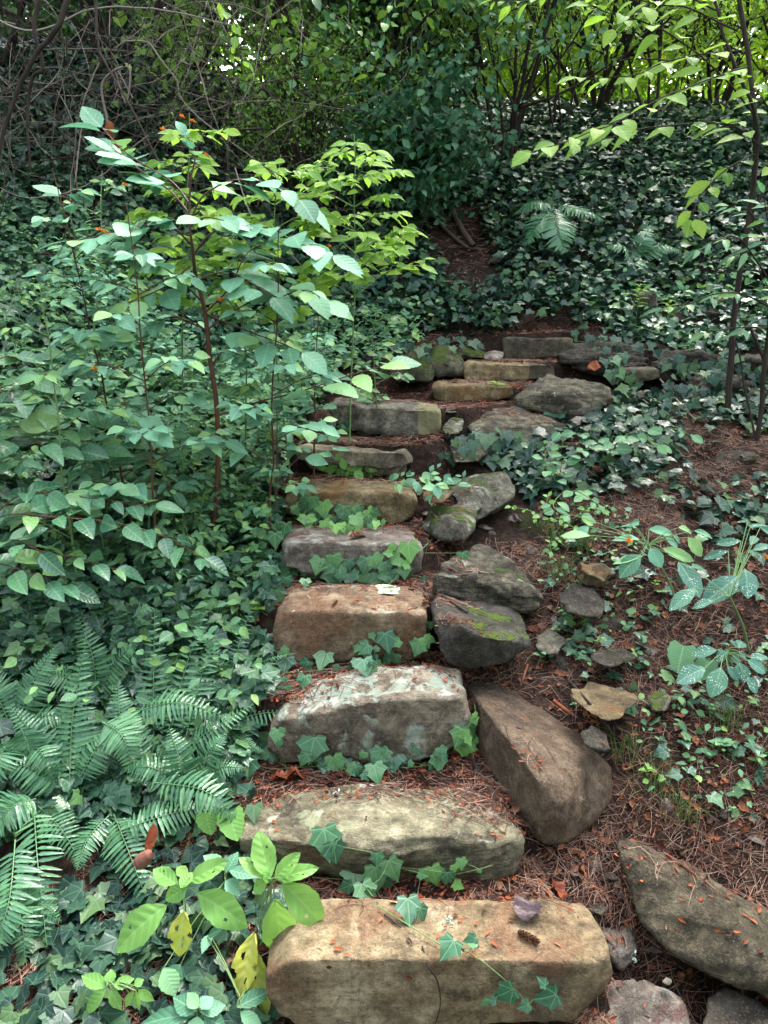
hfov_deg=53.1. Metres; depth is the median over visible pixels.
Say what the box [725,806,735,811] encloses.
seedling
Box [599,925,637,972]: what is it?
rock
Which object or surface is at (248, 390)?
jewelweed
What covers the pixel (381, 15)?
shrub
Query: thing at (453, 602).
twig
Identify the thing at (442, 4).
shrub
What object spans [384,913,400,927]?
twig
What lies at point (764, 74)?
tree
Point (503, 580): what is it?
rock
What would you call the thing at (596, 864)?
rock
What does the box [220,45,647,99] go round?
tree
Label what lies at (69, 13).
shrub
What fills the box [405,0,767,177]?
shrub
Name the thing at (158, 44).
tree
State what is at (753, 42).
tree
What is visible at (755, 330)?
rock
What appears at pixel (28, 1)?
tree
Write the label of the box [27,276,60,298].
herb
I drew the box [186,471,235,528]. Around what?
herb
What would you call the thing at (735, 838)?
twig
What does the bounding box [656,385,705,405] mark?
rock
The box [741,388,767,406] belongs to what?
rock
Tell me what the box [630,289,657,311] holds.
rock
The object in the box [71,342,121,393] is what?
herb
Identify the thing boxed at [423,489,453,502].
rock
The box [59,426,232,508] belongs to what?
broadleaf shrub
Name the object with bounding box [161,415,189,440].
herb
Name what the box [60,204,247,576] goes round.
jewelweed
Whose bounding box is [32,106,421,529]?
sapling
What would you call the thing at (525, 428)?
rock
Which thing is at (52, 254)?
hanging vine
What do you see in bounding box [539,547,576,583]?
grass tuft
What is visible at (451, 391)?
step stone
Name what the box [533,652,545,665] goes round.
seedling
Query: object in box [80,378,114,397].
herb
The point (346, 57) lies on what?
shrub
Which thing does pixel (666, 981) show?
pebble
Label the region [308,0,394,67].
hanging twig
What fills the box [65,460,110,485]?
herb
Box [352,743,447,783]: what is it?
ivy sprig
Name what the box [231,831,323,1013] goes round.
broadleaf weed
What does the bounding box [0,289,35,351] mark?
herb
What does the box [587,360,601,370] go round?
dead leaf
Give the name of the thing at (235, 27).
hanging twig
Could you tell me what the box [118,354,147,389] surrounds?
herb
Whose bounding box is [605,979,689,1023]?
rock
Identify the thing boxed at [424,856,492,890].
ivy sprig
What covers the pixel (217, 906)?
broadleaf weed
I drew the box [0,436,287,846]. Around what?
ivy
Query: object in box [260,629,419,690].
ivy sprig
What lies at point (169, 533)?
herb
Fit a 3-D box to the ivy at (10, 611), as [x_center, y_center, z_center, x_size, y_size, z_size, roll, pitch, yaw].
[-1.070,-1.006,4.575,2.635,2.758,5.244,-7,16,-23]
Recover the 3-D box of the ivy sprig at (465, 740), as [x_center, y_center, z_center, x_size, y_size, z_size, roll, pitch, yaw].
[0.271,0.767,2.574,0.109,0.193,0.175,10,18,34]
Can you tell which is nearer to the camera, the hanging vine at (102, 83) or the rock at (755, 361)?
the hanging vine at (102, 83)
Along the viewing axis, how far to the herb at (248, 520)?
3.43 m
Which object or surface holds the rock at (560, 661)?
on the ground
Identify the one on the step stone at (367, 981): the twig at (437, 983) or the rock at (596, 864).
the twig at (437, 983)
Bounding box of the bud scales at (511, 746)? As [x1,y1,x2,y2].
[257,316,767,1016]
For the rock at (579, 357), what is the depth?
5.18 m
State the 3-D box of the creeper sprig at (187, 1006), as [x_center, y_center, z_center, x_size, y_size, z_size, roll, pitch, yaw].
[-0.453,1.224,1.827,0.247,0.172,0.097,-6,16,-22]
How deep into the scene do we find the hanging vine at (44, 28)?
4.57 m
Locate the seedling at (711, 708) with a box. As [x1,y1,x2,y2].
[706,703,717,715]
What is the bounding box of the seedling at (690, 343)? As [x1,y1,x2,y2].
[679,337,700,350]
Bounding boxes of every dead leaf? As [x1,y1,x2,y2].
[105,120,121,150]
[270,765,303,779]
[317,779,335,785]
[350,530,365,536]
[375,584,399,593]
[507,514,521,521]
[512,895,542,920]
[548,878,568,899]
[570,866,584,879]
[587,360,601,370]
[638,642,658,654]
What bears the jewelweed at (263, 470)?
on the ground
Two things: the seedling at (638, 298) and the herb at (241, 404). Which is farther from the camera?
the seedling at (638, 298)
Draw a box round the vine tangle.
[0,0,482,271]
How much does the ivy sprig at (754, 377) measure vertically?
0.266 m
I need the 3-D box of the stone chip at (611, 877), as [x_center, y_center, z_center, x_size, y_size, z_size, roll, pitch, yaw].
[0.673,1.101,2.326,0.085,0.015,0.037,0,15,0]
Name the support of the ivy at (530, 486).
on the ground
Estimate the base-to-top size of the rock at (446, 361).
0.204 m
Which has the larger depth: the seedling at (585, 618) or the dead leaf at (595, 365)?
the dead leaf at (595, 365)
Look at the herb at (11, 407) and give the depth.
3.54 m
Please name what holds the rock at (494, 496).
on the ground
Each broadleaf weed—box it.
[116,857,247,956]
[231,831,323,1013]
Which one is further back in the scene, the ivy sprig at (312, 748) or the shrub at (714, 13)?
the shrub at (714, 13)
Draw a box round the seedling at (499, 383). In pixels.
[488,381,503,385]
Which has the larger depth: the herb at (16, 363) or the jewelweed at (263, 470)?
the herb at (16, 363)
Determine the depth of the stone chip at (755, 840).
2.43 m
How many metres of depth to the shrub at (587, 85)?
11.11 m
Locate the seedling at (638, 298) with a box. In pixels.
[630,283,647,323]
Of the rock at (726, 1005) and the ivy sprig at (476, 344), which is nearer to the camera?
the rock at (726, 1005)
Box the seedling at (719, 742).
[707,738,731,749]
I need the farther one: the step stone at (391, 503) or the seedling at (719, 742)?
the step stone at (391, 503)
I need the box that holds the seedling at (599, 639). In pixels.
[593,637,604,645]
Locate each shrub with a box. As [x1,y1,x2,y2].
[0,0,245,105]
[0,347,189,465]
[0,481,228,603]
[3,0,287,67]
[32,0,557,190]
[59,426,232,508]
[84,0,521,253]
[114,0,310,83]
[132,0,618,190]
[228,0,531,91]
[261,0,628,172]
[274,22,532,245]
[394,0,563,97]
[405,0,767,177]
[416,0,767,124]
[433,0,766,140]
[443,0,755,129]
[482,0,684,101]
[581,0,767,120]
[598,0,767,106]
[622,0,767,80]
[732,23,767,99]
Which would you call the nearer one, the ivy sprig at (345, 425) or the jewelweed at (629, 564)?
the jewelweed at (629, 564)
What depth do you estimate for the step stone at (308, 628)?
2.86 m
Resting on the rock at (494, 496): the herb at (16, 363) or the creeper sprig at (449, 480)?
the creeper sprig at (449, 480)
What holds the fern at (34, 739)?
on the ivy at (274, 592)
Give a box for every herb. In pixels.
[0,266,61,326]
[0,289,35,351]
[0,296,21,320]
[0,312,26,348]
[0,332,60,382]
[0,376,19,422]
[0,417,48,461]
[0,420,46,487]
[1,339,57,386]
[9,338,49,374]
[10,279,40,310]
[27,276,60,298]
[32,272,85,312]
[32,302,83,349]
[38,490,98,551]
[39,515,90,570]
[43,520,85,546]
[53,365,68,385]
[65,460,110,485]
[65,490,142,566]
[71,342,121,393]
[78,322,107,378]
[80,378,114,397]
[81,459,138,507]
[84,349,120,373]
[85,361,139,408]
[89,426,144,462]
[93,348,129,375]
[102,366,149,408]
[104,349,134,359]
[117,490,178,563]
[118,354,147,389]
[144,534,208,592]
[146,355,178,395]
[147,328,184,372]
[154,376,181,404]
[154,379,192,433]
[154,502,224,567]
[155,460,212,513]
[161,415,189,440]
[162,353,203,394]
[169,369,209,420]
[169,482,213,532]
[170,415,228,472]
[170,477,227,533]
[173,517,222,559]
[179,359,209,391]
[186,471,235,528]
[190,479,232,518]
[191,382,244,428]
[202,480,248,522]
[204,480,253,547]
[214,367,233,386]
[220,384,257,438]
[220,491,254,539]
[228,456,265,490]
[239,493,265,523]
[246,453,287,498]
[267,385,306,422]
[294,387,321,419]
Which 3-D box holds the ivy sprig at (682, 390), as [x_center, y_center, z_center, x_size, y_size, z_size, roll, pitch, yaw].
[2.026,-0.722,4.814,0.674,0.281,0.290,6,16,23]
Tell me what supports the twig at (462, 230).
on the ground
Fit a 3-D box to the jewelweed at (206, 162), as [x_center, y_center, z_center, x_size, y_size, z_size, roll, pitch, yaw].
[-0.908,-0.941,3.581,0.609,1.691,0.662,0,15,0]
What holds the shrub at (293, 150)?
on the ground
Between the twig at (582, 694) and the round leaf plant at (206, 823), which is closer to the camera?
the round leaf plant at (206, 823)
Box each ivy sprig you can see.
[244,727,355,779]
[249,492,385,552]
[253,550,428,588]
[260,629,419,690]
[308,822,455,903]
[323,420,367,435]
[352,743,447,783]
[379,893,561,1013]
[382,537,470,569]
[392,336,484,361]
[393,621,438,657]
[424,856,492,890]
[437,426,546,471]
[449,704,479,757]
[570,329,666,359]
[575,352,661,437]
[650,373,755,415]
[654,348,727,388]
[709,348,767,389]
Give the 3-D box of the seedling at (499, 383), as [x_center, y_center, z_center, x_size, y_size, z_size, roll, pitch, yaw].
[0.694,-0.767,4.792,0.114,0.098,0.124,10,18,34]
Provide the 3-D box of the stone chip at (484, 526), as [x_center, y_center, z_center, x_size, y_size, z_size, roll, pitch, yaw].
[0.478,0.069,3.603,0.096,0.014,0.058,14,21,43]
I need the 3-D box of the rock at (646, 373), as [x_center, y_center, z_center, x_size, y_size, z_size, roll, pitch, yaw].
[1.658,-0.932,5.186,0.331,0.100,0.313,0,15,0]
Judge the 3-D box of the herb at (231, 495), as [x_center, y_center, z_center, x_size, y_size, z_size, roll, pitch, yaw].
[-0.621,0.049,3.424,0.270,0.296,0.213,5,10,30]
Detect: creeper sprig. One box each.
[81,969,153,1013]
[141,992,225,1023]
[158,852,256,995]
[201,926,266,1023]
[316,454,381,477]
[388,463,484,505]
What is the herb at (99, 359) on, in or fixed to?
on the ground
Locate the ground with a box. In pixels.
[0,56,767,1023]
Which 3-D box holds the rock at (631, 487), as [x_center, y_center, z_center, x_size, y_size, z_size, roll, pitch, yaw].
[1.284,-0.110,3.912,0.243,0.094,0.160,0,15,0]
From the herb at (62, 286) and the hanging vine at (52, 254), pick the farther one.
the hanging vine at (52, 254)
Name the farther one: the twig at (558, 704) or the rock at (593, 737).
the twig at (558, 704)
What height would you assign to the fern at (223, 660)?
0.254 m
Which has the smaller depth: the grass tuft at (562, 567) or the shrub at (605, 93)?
the grass tuft at (562, 567)
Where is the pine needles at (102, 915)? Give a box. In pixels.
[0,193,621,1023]
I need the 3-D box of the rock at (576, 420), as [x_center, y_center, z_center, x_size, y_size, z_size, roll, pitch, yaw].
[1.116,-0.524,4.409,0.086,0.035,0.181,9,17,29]
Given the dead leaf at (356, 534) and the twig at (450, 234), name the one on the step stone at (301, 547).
the dead leaf at (356, 534)
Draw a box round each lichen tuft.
[441,915,453,925]
[629,950,636,962]
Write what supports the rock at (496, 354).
on the ground
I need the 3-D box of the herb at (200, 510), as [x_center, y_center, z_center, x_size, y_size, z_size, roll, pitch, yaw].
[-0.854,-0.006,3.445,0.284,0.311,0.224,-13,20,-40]
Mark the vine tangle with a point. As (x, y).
(116, 95)
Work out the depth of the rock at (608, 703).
2.60 m
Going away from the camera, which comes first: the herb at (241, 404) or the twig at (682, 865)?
the twig at (682, 865)
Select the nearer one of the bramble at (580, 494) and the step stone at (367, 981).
the step stone at (367, 981)
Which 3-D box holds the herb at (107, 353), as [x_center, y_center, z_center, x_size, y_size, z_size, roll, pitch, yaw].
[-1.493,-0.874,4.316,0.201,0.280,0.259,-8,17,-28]
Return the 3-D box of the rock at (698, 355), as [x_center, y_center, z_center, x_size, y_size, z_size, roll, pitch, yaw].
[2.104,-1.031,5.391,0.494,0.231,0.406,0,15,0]
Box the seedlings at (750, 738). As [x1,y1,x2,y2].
[538,502,767,807]
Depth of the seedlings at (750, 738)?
2.77 m
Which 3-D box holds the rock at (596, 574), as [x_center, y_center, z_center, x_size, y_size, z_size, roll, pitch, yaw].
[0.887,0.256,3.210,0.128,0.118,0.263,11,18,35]
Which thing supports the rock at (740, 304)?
on the ground
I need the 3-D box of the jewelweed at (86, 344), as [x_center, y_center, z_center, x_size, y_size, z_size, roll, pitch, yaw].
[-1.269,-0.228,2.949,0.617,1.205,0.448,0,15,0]
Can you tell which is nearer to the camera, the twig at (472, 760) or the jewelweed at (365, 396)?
the twig at (472, 760)
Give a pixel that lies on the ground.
(526, 528)
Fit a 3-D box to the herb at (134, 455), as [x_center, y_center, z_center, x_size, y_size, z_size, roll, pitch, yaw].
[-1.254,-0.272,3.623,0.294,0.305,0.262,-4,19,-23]
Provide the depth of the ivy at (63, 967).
2.01 m
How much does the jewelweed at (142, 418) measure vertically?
1.556 m
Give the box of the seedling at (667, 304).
[662,298,675,316]
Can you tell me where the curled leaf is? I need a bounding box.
[133,823,157,869]
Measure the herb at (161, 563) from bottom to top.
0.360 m
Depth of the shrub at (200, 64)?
7.79 m
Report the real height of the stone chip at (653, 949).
0.012 m
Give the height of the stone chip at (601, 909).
0.014 m
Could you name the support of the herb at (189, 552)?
on the ground
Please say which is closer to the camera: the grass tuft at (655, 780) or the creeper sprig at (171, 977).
the creeper sprig at (171, 977)
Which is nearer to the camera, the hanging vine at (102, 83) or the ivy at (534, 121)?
the hanging vine at (102, 83)
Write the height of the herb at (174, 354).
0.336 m
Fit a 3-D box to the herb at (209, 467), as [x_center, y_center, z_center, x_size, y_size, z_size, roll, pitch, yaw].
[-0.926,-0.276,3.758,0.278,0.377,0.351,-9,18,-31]
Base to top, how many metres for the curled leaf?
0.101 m
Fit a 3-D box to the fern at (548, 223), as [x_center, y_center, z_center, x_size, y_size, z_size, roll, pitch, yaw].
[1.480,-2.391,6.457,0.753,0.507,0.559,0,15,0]
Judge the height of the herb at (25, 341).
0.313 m
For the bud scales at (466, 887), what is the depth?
2.60 m
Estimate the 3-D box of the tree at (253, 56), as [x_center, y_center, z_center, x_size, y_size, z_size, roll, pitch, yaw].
[-5.269,-14.069,19.504,12.429,12.212,14.985,7,17,25]
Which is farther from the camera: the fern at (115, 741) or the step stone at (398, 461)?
the step stone at (398, 461)
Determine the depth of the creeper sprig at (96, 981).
1.83 m
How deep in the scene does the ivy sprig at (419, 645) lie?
2.84 m
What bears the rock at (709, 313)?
on the rock at (755, 330)
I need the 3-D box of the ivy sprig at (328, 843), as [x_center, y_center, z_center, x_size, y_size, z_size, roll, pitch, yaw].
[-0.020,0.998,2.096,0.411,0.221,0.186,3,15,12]
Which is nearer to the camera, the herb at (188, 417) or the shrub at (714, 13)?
the herb at (188, 417)
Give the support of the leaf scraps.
on the ground
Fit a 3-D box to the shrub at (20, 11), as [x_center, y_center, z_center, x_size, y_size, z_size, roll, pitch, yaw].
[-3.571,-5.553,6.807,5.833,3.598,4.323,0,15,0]
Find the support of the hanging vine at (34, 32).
hanging from the vine tangle
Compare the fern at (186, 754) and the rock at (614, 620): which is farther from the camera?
the rock at (614, 620)
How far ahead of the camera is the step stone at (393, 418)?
4.18 m
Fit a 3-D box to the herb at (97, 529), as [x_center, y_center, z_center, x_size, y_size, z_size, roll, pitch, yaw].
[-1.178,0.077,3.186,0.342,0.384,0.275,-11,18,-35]
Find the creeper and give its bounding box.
[287,104,767,324]
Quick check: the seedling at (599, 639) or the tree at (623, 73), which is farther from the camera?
the tree at (623, 73)
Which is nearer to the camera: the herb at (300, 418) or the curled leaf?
the curled leaf
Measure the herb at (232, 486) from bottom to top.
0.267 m
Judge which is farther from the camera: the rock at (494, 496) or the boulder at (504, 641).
the rock at (494, 496)
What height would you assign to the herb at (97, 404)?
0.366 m
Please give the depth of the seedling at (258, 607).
2.95 m
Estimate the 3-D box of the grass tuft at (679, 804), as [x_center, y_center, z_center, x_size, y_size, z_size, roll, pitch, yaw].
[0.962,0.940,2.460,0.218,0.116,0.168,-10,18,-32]
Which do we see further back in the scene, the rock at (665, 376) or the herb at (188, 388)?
the rock at (665, 376)
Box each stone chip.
[478,524,492,529]
[586,903,607,914]
[601,872,621,880]
[638,947,662,952]
[719,809,730,819]
[748,834,765,845]
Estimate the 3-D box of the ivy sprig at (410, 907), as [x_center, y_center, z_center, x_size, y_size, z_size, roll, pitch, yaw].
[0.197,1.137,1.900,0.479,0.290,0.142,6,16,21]
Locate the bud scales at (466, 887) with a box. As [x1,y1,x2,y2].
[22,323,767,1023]
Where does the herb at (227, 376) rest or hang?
on the ground
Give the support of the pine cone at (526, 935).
on the step stone at (367, 981)
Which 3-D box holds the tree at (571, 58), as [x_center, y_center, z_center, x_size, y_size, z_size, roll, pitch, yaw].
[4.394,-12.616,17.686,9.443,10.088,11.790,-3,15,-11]
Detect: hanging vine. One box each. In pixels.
[0,0,70,156]
[0,6,245,31]
[15,226,107,255]
[26,0,44,169]
[94,0,172,188]
[100,65,133,121]
[123,40,264,167]
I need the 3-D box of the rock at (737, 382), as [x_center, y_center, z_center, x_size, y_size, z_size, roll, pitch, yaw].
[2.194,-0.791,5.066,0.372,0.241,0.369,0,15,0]
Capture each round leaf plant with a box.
[196,808,217,837]
[216,806,244,840]
[667,640,717,680]
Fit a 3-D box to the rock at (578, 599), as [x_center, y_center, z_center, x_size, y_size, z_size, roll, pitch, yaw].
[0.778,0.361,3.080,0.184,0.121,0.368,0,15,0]
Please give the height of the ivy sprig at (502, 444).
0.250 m
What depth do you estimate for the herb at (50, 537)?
3.16 m
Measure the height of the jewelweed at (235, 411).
1.302 m
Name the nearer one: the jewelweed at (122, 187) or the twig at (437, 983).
the twig at (437, 983)
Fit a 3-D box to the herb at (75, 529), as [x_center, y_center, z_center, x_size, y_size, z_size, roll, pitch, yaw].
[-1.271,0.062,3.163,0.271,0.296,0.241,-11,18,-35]
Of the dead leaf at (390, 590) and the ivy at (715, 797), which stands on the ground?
the ivy at (715, 797)
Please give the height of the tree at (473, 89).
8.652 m
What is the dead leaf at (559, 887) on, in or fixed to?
on the ground
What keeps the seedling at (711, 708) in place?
on the ground
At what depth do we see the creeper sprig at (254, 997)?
1.88 m
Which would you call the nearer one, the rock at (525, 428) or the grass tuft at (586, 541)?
the grass tuft at (586, 541)
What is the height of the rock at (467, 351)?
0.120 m
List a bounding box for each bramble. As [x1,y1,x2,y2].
[505,491,609,551]
[532,432,605,523]
[561,425,702,455]
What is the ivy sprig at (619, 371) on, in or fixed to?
on the ground
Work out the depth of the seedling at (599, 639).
2.98 m
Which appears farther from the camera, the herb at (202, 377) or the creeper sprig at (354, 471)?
the herb at (202, 377)
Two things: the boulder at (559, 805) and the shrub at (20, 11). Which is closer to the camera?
the boulder at (559, 805)
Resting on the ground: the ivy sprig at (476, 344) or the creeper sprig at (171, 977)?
the creeper sprig at (171, 977)
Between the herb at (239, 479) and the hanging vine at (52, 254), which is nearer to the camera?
the herb at (239, 479)
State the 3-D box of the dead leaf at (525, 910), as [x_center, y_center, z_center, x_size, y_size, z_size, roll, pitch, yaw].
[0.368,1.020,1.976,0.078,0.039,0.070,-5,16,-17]
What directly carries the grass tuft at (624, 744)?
on the ground
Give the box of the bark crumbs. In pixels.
[0,324,766,1005]
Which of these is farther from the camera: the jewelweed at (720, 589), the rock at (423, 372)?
the rock at (423, 372)
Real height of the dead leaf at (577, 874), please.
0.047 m
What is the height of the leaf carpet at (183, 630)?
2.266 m
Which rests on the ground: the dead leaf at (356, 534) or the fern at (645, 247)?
the fern at (645, 247)
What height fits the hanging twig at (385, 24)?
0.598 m
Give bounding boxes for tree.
[0,0,102,35]
[0,0,263,75]
[0,0,292,55]
[0,0,293,81]
[75,3,258,80]
[150,1,163,92]
[164,0,321,65]
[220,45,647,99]
[315,3,612,95]
[398,0,586,98]
[450,3,724,97]
[466,7,483,119]
[481,3,757,98]
[489,0,734,100]
[538,0,767,97]
[558,0,767,95]
[607,16,767,95]
[729,2,767,85]
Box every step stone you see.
[239,783,524,881]
[265,898,612,1023]
[267,665,470,763]
[272,585,427,663]
[282,525,422,581]
[284,480,417,523]
[296,438,412,475]
[328,397,440,436]
[431,381,513,400]
[463,360,554,381]
[502,337,572,358]
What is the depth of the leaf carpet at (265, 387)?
4.14 m
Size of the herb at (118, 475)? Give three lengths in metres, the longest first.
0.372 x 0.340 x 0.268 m
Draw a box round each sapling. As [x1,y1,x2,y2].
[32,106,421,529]
[511,0,767,411]
[643,181,767,440]
[749,258,767,374]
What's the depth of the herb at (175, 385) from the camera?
4.20 m
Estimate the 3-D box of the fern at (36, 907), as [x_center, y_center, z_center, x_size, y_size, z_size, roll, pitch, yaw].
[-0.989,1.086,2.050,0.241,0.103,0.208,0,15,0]
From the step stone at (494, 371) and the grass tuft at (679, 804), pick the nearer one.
the grass tuft at (679, 804)
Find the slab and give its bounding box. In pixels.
[617,839,767,997]
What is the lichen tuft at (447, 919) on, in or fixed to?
on the step stone at (367, 981)
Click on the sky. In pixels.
(225, 68)
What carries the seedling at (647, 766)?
on the ground
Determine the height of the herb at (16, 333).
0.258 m
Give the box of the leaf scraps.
[0,204,767,1023]
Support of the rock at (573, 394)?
on the ground
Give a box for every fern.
[0,646,75,788]
[0,648,121,797]
[0,790,85,950]
[0,880,61,962]
[36,616,138,701]
[72,769,236,902]
[98,602,164,776]
[102,606,253,767]
[106,696,129,715]
[125,726,244,795]
[202,595,294,668]
[220,710,277,752]
[285,411,310,425]
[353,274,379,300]
[513,199,602,254]
[607,225,680,273]
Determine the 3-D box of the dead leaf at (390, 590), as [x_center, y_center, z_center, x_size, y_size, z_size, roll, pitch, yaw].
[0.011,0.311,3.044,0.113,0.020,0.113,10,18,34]
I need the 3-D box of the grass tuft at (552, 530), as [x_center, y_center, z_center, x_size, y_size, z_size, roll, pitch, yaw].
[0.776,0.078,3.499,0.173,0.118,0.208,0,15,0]
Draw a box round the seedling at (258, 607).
[249,601,265,621]
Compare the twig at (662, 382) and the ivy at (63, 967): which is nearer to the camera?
the ivy at (63, 967)
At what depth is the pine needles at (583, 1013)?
2.66 m
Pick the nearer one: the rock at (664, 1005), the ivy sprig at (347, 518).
the rock at (664, 1005)
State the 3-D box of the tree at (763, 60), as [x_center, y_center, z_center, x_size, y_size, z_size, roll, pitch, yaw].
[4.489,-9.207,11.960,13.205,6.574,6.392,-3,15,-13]
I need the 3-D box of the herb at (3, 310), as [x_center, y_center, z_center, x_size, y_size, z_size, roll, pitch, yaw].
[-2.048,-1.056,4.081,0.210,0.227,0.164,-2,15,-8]
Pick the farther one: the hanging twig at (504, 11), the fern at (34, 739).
the hanging twig at (504, 11)
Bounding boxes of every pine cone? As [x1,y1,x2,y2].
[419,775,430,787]
[517,929,540,944]
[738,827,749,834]
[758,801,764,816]
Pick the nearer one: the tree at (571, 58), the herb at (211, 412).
the herb at (211, 412)
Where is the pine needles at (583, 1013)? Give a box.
[233,321,767,1023]
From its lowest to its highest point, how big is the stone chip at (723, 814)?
0.018 m
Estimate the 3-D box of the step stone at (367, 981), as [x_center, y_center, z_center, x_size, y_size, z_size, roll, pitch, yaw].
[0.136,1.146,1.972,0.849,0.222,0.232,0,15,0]
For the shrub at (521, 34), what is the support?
on the ground
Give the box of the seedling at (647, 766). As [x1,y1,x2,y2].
[639,762,655,777]
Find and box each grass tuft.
[538,519,570,544]
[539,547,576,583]
[561,524,597,553]
[601,725,660,767]
[631,748,690,800]
[645,778,715,830]
[699,691,759,735]
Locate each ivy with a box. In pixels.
[0,29,767,334]
[0,158,333,839]
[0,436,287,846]
[0,782,287,1023]
[322,270,767,371]
[450,380,767,539]
[545,474,767,822]
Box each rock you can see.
[389,349,433,382]
[422,472,514,542]
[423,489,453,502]
[429,345,463,377]
[432,544,542,613]
[442,417,463,438]
[449,438,491,462]
[458,342,484,359]
[467,406,565,443]
[483,351,503,358]
[514,373,613,415]
[525,301,556,308]
[527,544,538,553]
[535,629,567,654]
[549,654,568,669]
[555,341,648,375]
[558,582,604,617]
[565,405,601,425]
[570,416,586,424]
[570,682,638,720]
[573,561,612,586]
[580,724,609,751]
[591,648,637,666]
[591,854,602,872]
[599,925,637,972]
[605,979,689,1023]
[606,366,659,382]
[608,616,623,629]
[621,480,649,491]
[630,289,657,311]
[636,391,645,398]
[649,691,670,711]
[651,357,687,382]
[656,349,724,375]
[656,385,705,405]
[660,308,726,325]
[662,798,673,811]
[684,373,754,398]
[689,325,766,340]
[703,987,767,1023]
[711,297,767,311]
[715,450,752,463]
[725,354,767,390]
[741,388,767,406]
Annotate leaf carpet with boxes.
[0,185,426,727]
[47,236,341,483]
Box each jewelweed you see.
[0,289,129,579]
[23,168,186,522]
[39,175,147,362]
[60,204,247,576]
[124,113,253,467]
[162,233,304,499]
[183,226,348,546]
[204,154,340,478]
[241,410,317,519]
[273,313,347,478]
[288,136,436,443]
[333,304,414,436]
[561,516,711,595]
[669,520,767,651]
[677,640,767,697]
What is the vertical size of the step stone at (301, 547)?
0.193 m
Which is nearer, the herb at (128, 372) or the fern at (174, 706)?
the fern at (174, 706)
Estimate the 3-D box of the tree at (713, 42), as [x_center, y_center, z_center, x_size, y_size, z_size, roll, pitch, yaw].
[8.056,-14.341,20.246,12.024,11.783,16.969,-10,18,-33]
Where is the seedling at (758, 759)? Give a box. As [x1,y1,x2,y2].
[747,754,766,766]
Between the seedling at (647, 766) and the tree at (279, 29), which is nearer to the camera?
the seedling at (647, 766)
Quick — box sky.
[164,7,767,97]
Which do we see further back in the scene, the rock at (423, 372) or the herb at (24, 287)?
the rock at (423, 372)
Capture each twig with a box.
[217,0,253,73]
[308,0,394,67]
[353,0,395,75]
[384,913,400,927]
[421,946,440,1023]
[437,221,469,249]
[440,594,468,612]
[447,207,475,246]
[468,753,497,801]
[479,0,545,21]
[549,659,615,736]
[552,699,588,721]
[659,378,695,420]
[666,854,696,876]
[723,831,749,845]
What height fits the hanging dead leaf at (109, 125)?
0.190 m
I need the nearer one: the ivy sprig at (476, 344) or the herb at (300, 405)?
the herb at (300, 405)
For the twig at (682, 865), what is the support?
on the slab
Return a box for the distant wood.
[6,6,765,102]
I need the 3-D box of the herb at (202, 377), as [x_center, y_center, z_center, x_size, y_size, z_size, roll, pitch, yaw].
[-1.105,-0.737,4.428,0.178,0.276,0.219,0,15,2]
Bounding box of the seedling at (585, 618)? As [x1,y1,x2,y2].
[578,616,589,630]
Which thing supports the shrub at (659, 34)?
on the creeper
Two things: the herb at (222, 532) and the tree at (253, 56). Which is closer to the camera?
the herb at (222, 532)
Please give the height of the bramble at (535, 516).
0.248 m
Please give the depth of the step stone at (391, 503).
3.52 m
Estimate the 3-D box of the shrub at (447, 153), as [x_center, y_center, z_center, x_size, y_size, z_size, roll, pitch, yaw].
[0.114,-2.986,6.356,2.045,1.572,2.075,-7,17,-26]
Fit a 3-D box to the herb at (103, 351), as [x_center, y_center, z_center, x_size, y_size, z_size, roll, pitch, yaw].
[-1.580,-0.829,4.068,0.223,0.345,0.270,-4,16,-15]
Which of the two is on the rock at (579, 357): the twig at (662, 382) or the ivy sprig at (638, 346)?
the ivy sprig at (638, 346)
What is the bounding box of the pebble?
[662,978,671,984]
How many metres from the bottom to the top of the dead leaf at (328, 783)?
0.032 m
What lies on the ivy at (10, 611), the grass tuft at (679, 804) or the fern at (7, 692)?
the fern at (7, 692)
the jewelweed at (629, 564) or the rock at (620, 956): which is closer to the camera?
the rock at (620, 956)
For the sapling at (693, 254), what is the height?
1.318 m
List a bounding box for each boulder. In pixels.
[430,595,530,668]
[466,682,611,844]
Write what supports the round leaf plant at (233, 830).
on the ground
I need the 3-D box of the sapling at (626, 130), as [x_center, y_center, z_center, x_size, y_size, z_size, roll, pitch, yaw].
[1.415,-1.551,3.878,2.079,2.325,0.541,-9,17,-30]
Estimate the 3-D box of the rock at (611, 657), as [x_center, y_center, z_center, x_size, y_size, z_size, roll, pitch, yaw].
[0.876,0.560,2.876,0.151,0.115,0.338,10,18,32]
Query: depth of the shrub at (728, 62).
8.68 m
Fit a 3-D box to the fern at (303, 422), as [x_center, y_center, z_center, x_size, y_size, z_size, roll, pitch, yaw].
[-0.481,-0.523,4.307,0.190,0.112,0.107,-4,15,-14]
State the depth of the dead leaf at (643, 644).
2.99 m
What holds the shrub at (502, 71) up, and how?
on the ground
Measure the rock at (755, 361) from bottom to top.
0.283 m
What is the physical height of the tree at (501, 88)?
6.642 m
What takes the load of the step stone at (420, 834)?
on the ground
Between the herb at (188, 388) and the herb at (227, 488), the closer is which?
the herb at (227, 488)
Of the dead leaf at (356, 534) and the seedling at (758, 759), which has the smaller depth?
the seedling at (758, 759)

